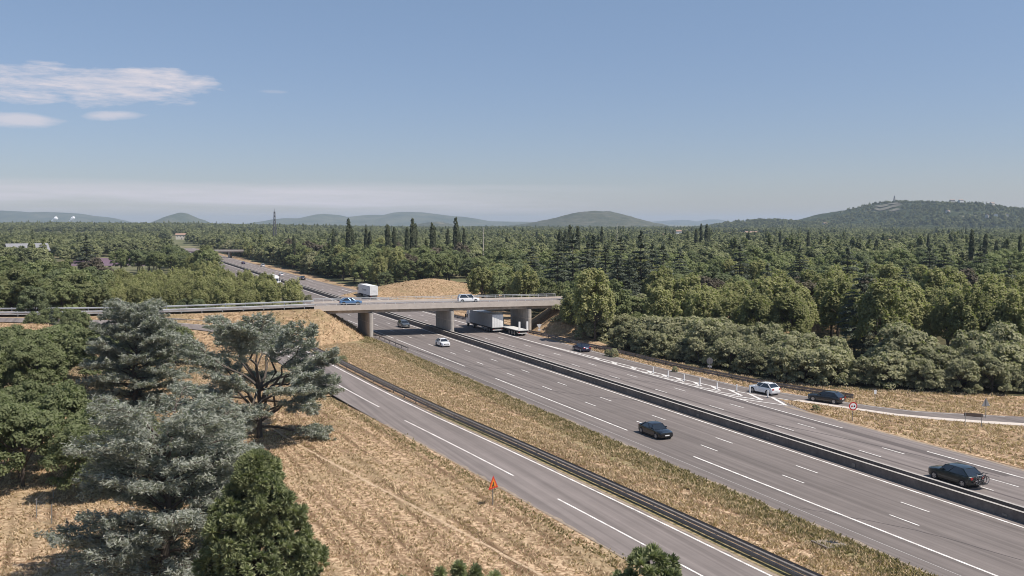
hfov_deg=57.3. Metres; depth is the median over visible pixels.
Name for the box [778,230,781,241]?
poplar
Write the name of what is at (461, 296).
window
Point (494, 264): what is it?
feathery tree
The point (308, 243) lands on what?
thin tree
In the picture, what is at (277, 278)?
lorry
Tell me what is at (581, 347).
hatchback
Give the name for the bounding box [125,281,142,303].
young tree
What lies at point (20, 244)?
barn
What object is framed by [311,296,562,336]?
overpass bridge
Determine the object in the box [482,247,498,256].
dense tree
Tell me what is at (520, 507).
dry grass
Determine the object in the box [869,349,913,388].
shrub
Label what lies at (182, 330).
broadleaf tree
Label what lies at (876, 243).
poplar
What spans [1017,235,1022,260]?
poplar
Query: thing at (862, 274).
dense tree
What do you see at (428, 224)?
hill
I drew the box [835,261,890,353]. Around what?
cedar
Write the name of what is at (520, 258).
dense tree
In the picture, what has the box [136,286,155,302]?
young tree
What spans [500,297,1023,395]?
wood floor
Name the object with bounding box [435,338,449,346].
hatchback
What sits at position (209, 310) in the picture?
overpass marking
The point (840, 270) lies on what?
feathery tree
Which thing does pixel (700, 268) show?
broadleaf tree
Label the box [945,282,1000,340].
feathery tree
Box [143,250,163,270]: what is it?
broadleaf tree
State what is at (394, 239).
poplar
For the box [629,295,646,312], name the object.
bush
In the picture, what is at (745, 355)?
shrub
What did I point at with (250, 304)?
bush
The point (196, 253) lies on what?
broadleaf tree
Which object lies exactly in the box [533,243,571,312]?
cedar
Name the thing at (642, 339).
shrub
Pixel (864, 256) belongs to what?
dense tree
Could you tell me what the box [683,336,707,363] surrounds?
shrub
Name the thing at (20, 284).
broadleaf tree
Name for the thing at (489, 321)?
lorry
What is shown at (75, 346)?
broadleaf tree
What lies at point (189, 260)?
broadleaf tree
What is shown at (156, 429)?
broadleaf tree
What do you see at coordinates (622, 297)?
broadleaf tree
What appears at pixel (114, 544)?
blue cedar
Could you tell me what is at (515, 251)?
broadleaf tree
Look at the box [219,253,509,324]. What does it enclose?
verge
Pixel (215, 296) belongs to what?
young tree
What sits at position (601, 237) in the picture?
poplar
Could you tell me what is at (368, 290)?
lorry
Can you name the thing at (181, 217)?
cone hill
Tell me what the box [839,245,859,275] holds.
cedar
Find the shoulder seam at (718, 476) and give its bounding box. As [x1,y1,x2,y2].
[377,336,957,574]
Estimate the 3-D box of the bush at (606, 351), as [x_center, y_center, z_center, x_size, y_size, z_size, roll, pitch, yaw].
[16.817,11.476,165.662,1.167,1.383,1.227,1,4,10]
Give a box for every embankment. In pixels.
[0,307,363,345]
[0,322,388,395]
[531,308,945,336]
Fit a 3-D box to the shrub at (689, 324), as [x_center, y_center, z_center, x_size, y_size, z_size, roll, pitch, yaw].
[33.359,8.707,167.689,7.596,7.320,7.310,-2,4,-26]
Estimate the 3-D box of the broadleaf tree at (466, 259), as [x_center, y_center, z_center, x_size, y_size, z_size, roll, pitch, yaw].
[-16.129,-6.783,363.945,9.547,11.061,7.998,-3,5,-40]
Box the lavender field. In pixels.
[71,258,168,265]
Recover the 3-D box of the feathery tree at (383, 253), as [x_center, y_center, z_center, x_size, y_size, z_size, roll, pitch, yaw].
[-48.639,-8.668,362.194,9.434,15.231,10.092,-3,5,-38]
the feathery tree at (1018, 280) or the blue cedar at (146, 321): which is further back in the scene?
the feathery tree at (1018, 280)
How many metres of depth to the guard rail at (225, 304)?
195.49 m
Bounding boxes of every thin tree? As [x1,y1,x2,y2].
[78,257,103,269]
[93,263,113,272]
[283,238,296,243]
[302,240,316,247]
[314,244,326,251]
[404,253,419,280]
[453,241,474,256]
[698,275,724,289]
[795,280,816,297]
[859,277,900,291]
[959,268,977,286]
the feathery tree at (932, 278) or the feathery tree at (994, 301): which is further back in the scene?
the feathery tree at (932, 278)
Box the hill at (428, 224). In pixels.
[417,222,453,226]
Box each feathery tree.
[241,240,250,249]
[247,245,254,259]
[300,248,311,260]
[330,244,345,277]
[336,267,345,274]
[345,254,360,283]
[369,255,387,286]
[375,237,384,243]
[375,246,395,283]
[384,247,405,282]
[426,266,442,278]
[467,266,499,297]
[489,262,512,297]
[504,270,526,296]
[508,265,539,296]
[558,293,587,323]
[571,267,615,340]
[635,256,659,274]
[640,265,676,296]
[641,273,676,312]
[642,285,682,317]
[672,272,700,312]
[675,283,722,317]
[683,290,722,317]
[711,294,755,325]
[717,280,752,296]
[718,286,748,323]
[719,256,743,276]
[737,288,777,327]
[738,273,785,324]
[742,258,769,280]
[748,276,770,290]
[760,268,784,282]
[768,269,798,285]
[768,287,811,333]
[777,280,820,333]
[789,255,814,266]
[793,269,816,282]
[809,273,826,282]
[812,268,849,336]
[812,278,838,337]
[818,273,857,336]
[821,264,852,283]
[836,260,862,267]
[836,282,866,350]
[848,271,860,283]
[849,277,912,343]
[868,262,881,274]
[875,262,916,293]
[889,277,932,331]
[910,264,928,283]
[917,266,949,335]
[920,288,970,353]
[923,287,940,336]
[925,279,964,340]
[939,265,971,293]
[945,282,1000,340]
[972,273,1006,329]
[977,272,995,281]
[979,299,1022,331]
[986,289,1023,334]
[988,274,1017,291]
[993,268,1019,276]
[1008,273,1023,288]
[1016,284,1023,304]
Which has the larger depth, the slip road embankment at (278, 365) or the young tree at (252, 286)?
the young tree at (252, 286)
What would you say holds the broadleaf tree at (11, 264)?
on the wood floor
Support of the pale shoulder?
on the entry slip road at (792, 397)
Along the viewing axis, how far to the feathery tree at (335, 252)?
401.95 m
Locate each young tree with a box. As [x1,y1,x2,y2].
[104,280,115,289]
[108,282,127,308]
[112,277,124,287]
[114,267,125,275]
[119,270,133,278]
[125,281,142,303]
[126,277,141,297]
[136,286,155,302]
[137,273,155,283]
[137,278,156,302]
[138,268,153,275]
[138,270,155,279]
[146,278,160,290]
[148,273,162,282]
[152,284,178,307]
[156,269,164,279]
[159,276,172,287]
[162,273,172,282]
[164,280,185,304]
[168,266,178,274]
[168,278,182,300]
[174,267,190,277]
[174,275,181,282]
[175,272,186,279]
[181,283,192,300]
[182,278,194,298]
[187,269,203,281]
[188,289,209,304]
[191,278,209,300]
[194,285,208,299]
[202,265,216,278]
[203,279,213,288]
[208,286,229,306]
[212,277,234,299]
[213,277,233,299]
[217,269,235,278]
[219,286,235,303]
[228,279,238,300]
[234,270,243,280]
[235,286,246,305]
[236,278,246,287]
[237,289,255,305]
[240,271,252,282]
[244,277,257,289]
[246,280,264,295]
[246,289,260,302]
[254,276,263,288]
[257,278,271,300]
[258,271,267,277]
[260,286,278,303]
[265,273,275,282]
[267,282,281,301]
[271,280,283,299]
[280,277,302,303]
[281,284,300,303]
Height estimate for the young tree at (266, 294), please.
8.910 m
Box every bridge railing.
[313,294,538,301]
[316,299,543,305]
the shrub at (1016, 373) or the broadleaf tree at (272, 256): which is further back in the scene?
the broadleaf tree at (272, 256)
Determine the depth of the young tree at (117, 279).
254.65 m
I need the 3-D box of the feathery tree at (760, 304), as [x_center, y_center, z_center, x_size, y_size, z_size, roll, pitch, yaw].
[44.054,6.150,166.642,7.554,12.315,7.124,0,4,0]
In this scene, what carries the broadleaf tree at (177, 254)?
on the ground at (354, 531)
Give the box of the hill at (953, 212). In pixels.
[695,203,1023,227]
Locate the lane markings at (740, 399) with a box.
[229,258,1022,489]
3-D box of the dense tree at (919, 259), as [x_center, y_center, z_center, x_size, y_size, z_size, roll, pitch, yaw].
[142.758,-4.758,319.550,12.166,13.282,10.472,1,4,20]
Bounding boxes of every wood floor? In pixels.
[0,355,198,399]
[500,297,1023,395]
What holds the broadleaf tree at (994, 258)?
on the wood floor at (941, 341)
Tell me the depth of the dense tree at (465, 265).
352.14 m
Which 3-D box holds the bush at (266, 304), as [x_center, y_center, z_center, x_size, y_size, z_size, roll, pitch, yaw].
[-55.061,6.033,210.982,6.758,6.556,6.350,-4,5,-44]
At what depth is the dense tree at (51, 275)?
233.94 m
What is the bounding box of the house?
[175,233,186,239]
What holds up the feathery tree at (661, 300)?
on the wood floor at (941, 341)
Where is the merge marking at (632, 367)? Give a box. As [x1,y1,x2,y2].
[543,344,1004,416]
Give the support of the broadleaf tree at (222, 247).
on the ground at (354, 531)
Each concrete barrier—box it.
[185,249,1023,510]
[191,252,1023,522]
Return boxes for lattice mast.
[273,209,276,235]
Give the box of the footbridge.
[188,250,252,257]
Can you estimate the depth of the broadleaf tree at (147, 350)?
142.31 m
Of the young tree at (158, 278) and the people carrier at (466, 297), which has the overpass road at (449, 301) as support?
the people carrier at (466, 297)
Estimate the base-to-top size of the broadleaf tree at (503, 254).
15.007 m
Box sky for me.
[0,0,1023,223]
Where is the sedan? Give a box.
[638,420,672,438]
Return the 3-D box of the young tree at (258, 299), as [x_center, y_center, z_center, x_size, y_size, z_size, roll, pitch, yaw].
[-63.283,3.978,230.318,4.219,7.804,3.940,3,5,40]
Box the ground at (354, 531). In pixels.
[0,225,1023,575]
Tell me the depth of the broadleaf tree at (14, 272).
222.46 m
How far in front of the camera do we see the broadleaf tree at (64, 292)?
205.31 m
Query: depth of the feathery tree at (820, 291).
185.37 m
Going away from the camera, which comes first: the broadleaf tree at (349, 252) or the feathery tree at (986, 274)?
the feathery tree at (986, 274)
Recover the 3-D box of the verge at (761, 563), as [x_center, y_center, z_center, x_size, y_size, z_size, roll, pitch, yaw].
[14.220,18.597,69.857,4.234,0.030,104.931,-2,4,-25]
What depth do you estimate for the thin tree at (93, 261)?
290.96 m
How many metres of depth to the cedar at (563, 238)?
261.25 m
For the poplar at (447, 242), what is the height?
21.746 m
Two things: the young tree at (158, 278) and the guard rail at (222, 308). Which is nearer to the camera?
the guard rail at (222, 308)
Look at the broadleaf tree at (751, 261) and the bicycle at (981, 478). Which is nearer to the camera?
the bicycle at (981, 478)
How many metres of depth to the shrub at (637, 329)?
170.60 m
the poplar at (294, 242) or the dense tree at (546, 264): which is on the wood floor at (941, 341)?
the dense tree at (546, 264)
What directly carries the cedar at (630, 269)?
on the wood floor at (941, 341)
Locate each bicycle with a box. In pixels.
[973,473,986,484]
[975,472,989,484]
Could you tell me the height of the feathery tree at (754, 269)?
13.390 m
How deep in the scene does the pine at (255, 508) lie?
44.80 m
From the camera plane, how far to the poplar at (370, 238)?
438.93 m
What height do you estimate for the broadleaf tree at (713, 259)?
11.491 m
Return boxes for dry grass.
[0,278,583,366]
[325,396,641,573]
[591,346,1023,467]
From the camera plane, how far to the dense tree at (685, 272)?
252.33 m
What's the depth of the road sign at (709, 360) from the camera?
148.94 m
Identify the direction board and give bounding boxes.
[964,412,982,426]
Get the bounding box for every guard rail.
[0,300,312,310]
[0,304,313,315]
[164,317,822,575]
[354,325,406,347]
[427,311,853,397]
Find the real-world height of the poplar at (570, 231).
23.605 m
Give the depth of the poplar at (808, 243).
518.92 m
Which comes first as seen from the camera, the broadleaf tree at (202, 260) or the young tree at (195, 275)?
the young tree at (195, 275)
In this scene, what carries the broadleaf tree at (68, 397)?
on the ground at (354, 531)
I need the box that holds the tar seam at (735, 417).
[346,320,1020,559]
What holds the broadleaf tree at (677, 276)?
on the wood floor at (941, 341)
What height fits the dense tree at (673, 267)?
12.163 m
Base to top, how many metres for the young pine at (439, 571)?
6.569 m
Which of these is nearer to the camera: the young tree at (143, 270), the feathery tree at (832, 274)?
the feathery tree at (832, 274)
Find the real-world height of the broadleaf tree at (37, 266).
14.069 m
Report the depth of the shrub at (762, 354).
143.50 m
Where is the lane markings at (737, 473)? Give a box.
[223,263,1023,575]
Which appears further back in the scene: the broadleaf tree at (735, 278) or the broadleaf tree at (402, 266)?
the broadleaf tree at (402, 266)
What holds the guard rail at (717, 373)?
on the ground at (354, 531)
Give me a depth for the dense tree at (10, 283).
214.87 m
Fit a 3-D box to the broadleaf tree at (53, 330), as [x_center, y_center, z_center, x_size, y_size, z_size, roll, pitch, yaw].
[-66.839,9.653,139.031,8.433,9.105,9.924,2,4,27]
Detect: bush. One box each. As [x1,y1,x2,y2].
[139,298,167,309]
[175,298,188,307]
[186,299,204,307]
[241,301,257,305]
[258,301,276,305]
[305,295,312,300]
[550,297,592,324]
[572,306,613,340]
[599,312,629,333]
[604,349,609,355]
[606,320,621,338]
[609,348,618,356]
[609,541,682,575]
[612,315,633,337]
[627,296,643,313]
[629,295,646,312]
[629,297,646,314]
[630,311,641,317]
[812,404,820,410]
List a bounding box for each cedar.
[33,378,264,575]
[48,305,56,327]
[74,234,95,269]
[75,297,192,409]
[152,423,249,491]
[166,311,344,440]
[524,243,545,274]
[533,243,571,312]
[542,233,586,308]
[548,232,571,278]
[577,239,600,278]
[581,234,607,270]
[594,241,616,290]
[607,232,634,295]
[609,252,632,294]
[620,255,641,295]
[621,229,656,295]
[638,241,662,293]
[654,241,673,276]
[672,247,693,271]
[730,244,750,280]
[762,262,771,277]
[786,244,807,279]
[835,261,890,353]
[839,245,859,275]
[899,264,911,282]
[922,244,937,268]
[933,244,953,271]
[967,243,988,269]
[1000,259,1015,283]
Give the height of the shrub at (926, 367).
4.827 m
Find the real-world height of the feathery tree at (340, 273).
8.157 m
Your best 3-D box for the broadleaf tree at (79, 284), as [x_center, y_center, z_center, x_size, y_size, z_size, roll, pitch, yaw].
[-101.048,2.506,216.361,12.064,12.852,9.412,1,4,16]
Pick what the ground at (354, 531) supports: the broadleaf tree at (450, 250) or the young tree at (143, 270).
the broadleaf tree at (450, 250)
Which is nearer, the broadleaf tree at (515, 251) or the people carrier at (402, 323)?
the people carrier at (402, 323)
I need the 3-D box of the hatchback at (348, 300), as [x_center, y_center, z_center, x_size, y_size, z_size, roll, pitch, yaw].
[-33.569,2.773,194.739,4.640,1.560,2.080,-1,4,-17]
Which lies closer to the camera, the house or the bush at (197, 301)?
the bush at (197, 301)
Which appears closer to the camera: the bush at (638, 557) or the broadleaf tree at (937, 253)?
the bush at (638, 557)
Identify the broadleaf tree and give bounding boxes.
[0,254,28,267]
[0,260,26,269]
[0,265,30,281]
[0,266,9,310]
[0,273,11,295]
[0,288,25,310]
[0,324,30,383]
[0,326,70,383]
[0,335,69,387]
[0,353,7,388]
[0,378,63,451]
[0,390,26,460]
[0,401,65,486]
[8,273,55,310]
[20,307,66,323]
[25,378,92,463]
[27,260,54,278]
[39,278,49,283]
[39,321,89,380]
[39,424,133,497]
[41,281,85,310]
[47,262,75,309]
[47,325,124,389]
[48,272,94,306]
[51,259,76,271]
[51,268,93,302]
[59,308,92,330]
[59,399,124,467]
[73,283,111,309]
[74,269,101,284]
[77,269,115,309]
[94,284,114,309]
[108,249,134,267]
[117,331,173,367]
[141,407,161,443]
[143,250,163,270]
[152,252,167,266]
[160,326,195,363]
[162,253,179,267]
[169,253,180,267]
[180,258,186,268]
[184,256,192,268]
[193,244,213,260]
[194,258,206,270]
[194,261,203,269]
[197,248,225,269]
[199,261,212,270]
[206,260,219,267]
[219,240,233,253]
[222,241,230,253]
[257,248,265,260]
[269,247,277,262]
[287,254,297,268]
[289,242,306,267]
[294,252,302,263]
[298,251,316,273]
[304,256,319,273]
[321,263,332,277]
[330,256,347,280]
[332,251,344,278]
[341,243,362,249]
[342,246,364,280]
[352,259,370,283]
[356,255,372,283]
[360,246,386,282]
[362,264,388,285]
[392,258,418,280]
[408,245,432,276]
[409,246,431,278]
[416,250,448,278]
[441,250,460,279]
[442,248,460,279]
[458,256,474,275]
[469,256,492,275]
[479,263,514,297]
[486,252,501,263]
[488,273,509,310]
[492,247,514,262]
[512,249,527,256]
[535,277,564,296]
[536,249,558,269]
[540,268,554,279]
[561,270,581,299]
[562,255,583,264]
[594,258,611,272]
[595,278,631,314]
[603,258,638,289]
[653,251,682,266]
[661,261,687,267]
[671,250,693,263]
[673,273,689,282]
[681,259,692,269]
[690,262,708,276]
[706,255,727,263]
[709,258,723,270]
[727,275,750,295]
[731,251,745,261]
[740,245,764,260]
[740,256,770,269]
[754,266,780,278]
[760,251,787,269]
[771,253,794,263]
[779,260,815,278]
[809,254,825,262]
[814,258,827,269]
[816,266,837,272]
[824,252,842,264]
[836,265,873,277]
[838,250,855,257]
[856,263,878,276]
[869,251,887,264]
[875,251,888,260]
[875,261,902,271]
[884,247,915,271]
[894,258,919,273]
[923,251,957,264]
[928,258,954,269]
[954,256,964,266]
[968,253,1001,266]
[979,262,1007,274]
[988,256,1004,261]
[992,248,1014,259]
[992,260,1023,272]
[1003,250,1023,263]
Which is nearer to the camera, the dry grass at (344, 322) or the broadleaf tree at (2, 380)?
the broadleaf tree at (2, 380)
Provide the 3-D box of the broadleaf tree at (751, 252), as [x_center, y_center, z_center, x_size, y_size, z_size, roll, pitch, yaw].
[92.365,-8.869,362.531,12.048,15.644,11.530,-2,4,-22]
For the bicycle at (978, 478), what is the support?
in the suv
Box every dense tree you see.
[0,282,8,310]
[9,274,42,305]
[15,286,50,315]
[27,270,42,281]
[43,271,61,303]
[46,268,73,275]
[82,266,104,310]
[127,250,146,272]
[139,250,156,273]
[163,247,178,269]
[175,255,186,269]
[310,254,327,267]
[314,255,325,268]
[369,244,384,248]
[376,271,393,284]
[440,250,464,280]
[458,259,473,280]
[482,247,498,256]
[495,259,517,265]
[506,253,530,263]
[513,263,533,272]
[529,271,551,310]
[536,260,550,270]
[552,265,577,279]
[648,250,662,256]
[658,264,680,269]
[672,268,696,284]
[686,251,699,262]
[700,265,731,287]
[809,268,828,274]
[833,251,854,264]
[855,251,875,268]
[856,272,876,278]
[911,247,928,262]
[913,255,938,266]
[914,250,928,263]
[932,248,949,253]
[958,262,971,272]
[970,262,988,273]
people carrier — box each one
[397,319,409,327]
[457,294,478,301]
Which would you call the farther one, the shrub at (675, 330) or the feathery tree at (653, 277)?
the feathery tree at (653, 277)
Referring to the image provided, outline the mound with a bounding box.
[342,279,500,298]
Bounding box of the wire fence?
[36,408,132,523]
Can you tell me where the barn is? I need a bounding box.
[4,243,50,251]
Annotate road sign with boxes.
[707,357,712,369]
[982,398,989,417]
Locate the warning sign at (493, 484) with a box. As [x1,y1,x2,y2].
[489,476,497,504]
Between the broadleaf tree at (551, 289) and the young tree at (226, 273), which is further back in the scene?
the young tree at (226, 273)
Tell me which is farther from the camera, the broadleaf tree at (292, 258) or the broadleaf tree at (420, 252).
the broadleaf tree at (292, 258)
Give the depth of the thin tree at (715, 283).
233.04 m
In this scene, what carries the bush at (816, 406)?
on the ground at (354, 531)
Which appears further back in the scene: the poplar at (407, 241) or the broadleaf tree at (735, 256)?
the poplar at (407, 241)
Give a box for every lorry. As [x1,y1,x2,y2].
[268,274,279,282]
[357,284,377,298]
[465,310,502,331]
[495,312,527,334]
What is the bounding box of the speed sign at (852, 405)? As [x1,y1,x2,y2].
[849,402,856,420]
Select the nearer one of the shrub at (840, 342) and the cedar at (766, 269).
the shrub at (840, 342)
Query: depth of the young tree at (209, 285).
246.30 m
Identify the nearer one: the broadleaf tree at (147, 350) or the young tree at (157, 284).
the broadleaf tree at (147, 350)
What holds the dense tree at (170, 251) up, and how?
on the ground at (354, 531)
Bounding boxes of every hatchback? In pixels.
[339,298,361,304]
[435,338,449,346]
[572,343,590,351]
[749,381,780,394]
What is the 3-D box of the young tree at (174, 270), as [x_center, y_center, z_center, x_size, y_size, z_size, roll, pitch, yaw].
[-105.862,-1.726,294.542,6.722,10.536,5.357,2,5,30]
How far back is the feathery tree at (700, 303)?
175.28 m
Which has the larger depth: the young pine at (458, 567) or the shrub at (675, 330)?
the shrub at (675, 330)
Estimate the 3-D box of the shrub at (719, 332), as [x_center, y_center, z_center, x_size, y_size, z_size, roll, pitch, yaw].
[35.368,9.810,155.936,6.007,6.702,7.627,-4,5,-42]
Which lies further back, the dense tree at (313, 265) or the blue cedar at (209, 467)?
the dense tree at (313, 265)
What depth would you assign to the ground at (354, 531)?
78.74 m
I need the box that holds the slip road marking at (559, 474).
[185,323,771,575]
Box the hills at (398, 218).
[247,212,531,225]
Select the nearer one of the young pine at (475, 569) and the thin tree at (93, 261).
the young pine at (475, 569)
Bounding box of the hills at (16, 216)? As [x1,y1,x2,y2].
[0,210,134,222]
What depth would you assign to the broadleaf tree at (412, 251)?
390.93 m
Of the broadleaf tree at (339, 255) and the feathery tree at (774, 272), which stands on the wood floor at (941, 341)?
the feathery tree at (774, 272)
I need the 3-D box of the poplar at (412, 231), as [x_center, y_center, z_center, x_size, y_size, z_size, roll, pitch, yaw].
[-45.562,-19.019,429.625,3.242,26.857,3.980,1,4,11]
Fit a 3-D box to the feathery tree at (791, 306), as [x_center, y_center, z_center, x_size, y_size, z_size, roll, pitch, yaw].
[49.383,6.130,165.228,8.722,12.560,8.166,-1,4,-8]
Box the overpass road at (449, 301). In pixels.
[0,298,562,314]
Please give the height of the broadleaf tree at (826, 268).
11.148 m
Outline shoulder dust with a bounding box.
[384,342,1023,575]
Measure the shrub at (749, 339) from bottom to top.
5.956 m
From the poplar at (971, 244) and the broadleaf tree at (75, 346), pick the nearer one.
the broadleaf tree at (75, 346)
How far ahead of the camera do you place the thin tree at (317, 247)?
469.39 m
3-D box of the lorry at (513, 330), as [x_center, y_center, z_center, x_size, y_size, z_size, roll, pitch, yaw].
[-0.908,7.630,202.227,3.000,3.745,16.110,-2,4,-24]
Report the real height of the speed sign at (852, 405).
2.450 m
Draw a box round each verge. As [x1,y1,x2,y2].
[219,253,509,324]
[281,301,925,575]
[432,412,791,575]
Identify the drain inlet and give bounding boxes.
[811,538,845,549]
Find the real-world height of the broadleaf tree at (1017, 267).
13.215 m
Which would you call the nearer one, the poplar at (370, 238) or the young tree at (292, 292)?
the young tree at (292, 292)
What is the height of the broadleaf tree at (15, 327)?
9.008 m
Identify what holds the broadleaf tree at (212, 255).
on the ground at (354, 531)
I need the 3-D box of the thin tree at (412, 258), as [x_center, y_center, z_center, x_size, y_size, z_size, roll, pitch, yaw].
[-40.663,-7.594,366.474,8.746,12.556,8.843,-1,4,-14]
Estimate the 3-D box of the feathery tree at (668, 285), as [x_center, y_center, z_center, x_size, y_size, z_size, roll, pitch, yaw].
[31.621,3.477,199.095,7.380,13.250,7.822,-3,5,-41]
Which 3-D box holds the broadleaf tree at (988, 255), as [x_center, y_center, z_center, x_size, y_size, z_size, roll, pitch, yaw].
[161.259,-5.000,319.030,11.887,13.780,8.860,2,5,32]
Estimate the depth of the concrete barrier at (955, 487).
102.47 m
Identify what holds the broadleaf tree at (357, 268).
on the ground at (354, 531)
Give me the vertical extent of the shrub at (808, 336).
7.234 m
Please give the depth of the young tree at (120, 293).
222.74 m
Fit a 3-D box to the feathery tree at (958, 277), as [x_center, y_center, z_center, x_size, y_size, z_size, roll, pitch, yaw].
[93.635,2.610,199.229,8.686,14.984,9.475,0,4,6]
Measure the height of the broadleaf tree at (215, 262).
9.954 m
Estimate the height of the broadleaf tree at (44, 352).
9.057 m
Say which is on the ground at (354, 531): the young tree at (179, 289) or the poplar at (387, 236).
the poplar at (387, 236)
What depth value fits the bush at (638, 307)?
198.35 m
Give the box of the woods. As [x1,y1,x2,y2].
[0,200,1023,276]
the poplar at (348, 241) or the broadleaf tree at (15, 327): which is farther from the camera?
the poplar at (348, 241)
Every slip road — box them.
[0,318,774,575]
[545,343,1023,424]
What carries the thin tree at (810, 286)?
on the wood floor at (941, 341)
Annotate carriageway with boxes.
[184,248,1023,505]
[190,252,1023,575]
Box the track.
[232,400,543,575]
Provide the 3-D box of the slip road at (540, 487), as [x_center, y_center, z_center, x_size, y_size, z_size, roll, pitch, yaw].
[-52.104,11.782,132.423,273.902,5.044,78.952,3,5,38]
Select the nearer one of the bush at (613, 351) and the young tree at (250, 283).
the bush at (613, 351)
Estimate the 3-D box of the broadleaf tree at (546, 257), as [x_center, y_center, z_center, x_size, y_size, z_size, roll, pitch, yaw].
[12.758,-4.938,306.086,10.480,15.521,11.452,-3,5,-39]
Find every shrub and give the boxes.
[606,328,629,346]
[610,321,635,348]
[627,314,659,345]
[628,323,647,351]
[630,330,661,355]
[635,315,684,351]
[648,333,679,357]
[659,322,693,354]
[667,344,687,360]
[672,333,700,358]
[682,316,703,344]
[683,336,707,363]
[684,317,725,360]
[697,317,742,352]
[699,327,742,359]
[701,346,724,364]
[707,336,747,370]
[727,333,760,365]
[729,325,754,334]
[734,346,768,374]
[743,321,782,343]
[744,340,766,369]
[751,346,776,375]
[759,330,788,366]
[763,334,810,375]
[767,344,802,380]
[777,330,825,366]
[783,349,831,384]
[801,344,838,377]
[806,345,858,384]
[821,335,854,371]
[827,356,861,380]
[847,356,887,385]
[857,344,880,374]
[868,333,934,385]
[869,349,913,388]
[877,321,944,384]
[904,359,951,390]
[919,344,966,387]
[940,358,982,393]
[949,329,1006,377]
[954,340,991,387]
[968,352,1012,393]
[979,343,1023,387]
[985,320,1023,357]
[1008,367,1023,392]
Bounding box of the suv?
[928,462,986,487]
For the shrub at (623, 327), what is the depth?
173.64 m
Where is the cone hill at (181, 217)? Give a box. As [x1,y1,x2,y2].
[153,213,209,222]
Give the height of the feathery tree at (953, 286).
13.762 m
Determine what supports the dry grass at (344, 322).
on the ground at (354, 531)
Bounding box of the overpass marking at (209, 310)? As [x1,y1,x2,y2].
[0,298,542,314]
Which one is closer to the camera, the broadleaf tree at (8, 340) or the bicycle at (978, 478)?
the bicycle at (978, 478)
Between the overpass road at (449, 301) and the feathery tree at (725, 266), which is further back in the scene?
the feathery tree at (725, 266)
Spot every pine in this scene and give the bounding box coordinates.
[190,448,329,575]
[433,565,447,575]
[449,559,468,575]
[468,562,483,575]
[486,569,503,575]
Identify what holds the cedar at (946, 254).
on the wood floor at (941, 341)
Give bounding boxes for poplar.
[292,235,296,268]
[331,228,335,246]
[345,218,351,274]
[351,228,355,248]
[364,227,368,248]
[368,231,371,247]
[384,224,390,246]
[391,227,396,247]
[404,226,409,251]
[409,218,415,273]
[414,223,417,248]
[429,223,434,247]
[433,226,436,247]
[444,229,449,245]
[452,218,458,275]
[461,228,465,244]
[557,229,562,252]
[564,230,568,249]
[568,224,572,245]
[575,225,580,250]
[600,226,603,244]
[694,228,698,242]
[699,223,702,242]
[704,224,709,241]
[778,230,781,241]
[806,231,810,246]
[874,238,878,246]
[926,234,929,247]
[968,229,974,260]
[982,233,988,254]
[994,240,998,251]
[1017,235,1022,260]
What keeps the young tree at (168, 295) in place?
on the wood floor
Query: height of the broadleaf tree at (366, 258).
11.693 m
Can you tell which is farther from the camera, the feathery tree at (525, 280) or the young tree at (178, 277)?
the young tree at (178, 277)
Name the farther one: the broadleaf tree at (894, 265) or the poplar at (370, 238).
the poplar at (370, 238)
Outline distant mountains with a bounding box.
[653,219,724,224]
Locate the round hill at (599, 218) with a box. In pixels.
[511,211,668,226]
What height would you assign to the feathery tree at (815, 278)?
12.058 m
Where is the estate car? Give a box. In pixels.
[808,390,845,403]
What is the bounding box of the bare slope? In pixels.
[875,202,899,210]
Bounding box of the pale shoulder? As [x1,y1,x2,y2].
[793,400,1023,425]
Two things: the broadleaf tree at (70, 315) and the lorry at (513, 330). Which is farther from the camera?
the lorry at (513, 330)
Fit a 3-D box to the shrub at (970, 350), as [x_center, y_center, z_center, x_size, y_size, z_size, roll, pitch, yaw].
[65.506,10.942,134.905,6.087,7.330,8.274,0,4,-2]
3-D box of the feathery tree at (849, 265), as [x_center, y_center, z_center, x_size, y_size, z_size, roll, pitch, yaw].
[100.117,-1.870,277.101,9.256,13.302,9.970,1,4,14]
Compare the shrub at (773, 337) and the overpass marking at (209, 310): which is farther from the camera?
the overpass marking at (209, 310)
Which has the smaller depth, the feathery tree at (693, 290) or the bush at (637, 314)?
the feathery tree at (693, 290)
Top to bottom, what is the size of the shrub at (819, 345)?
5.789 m

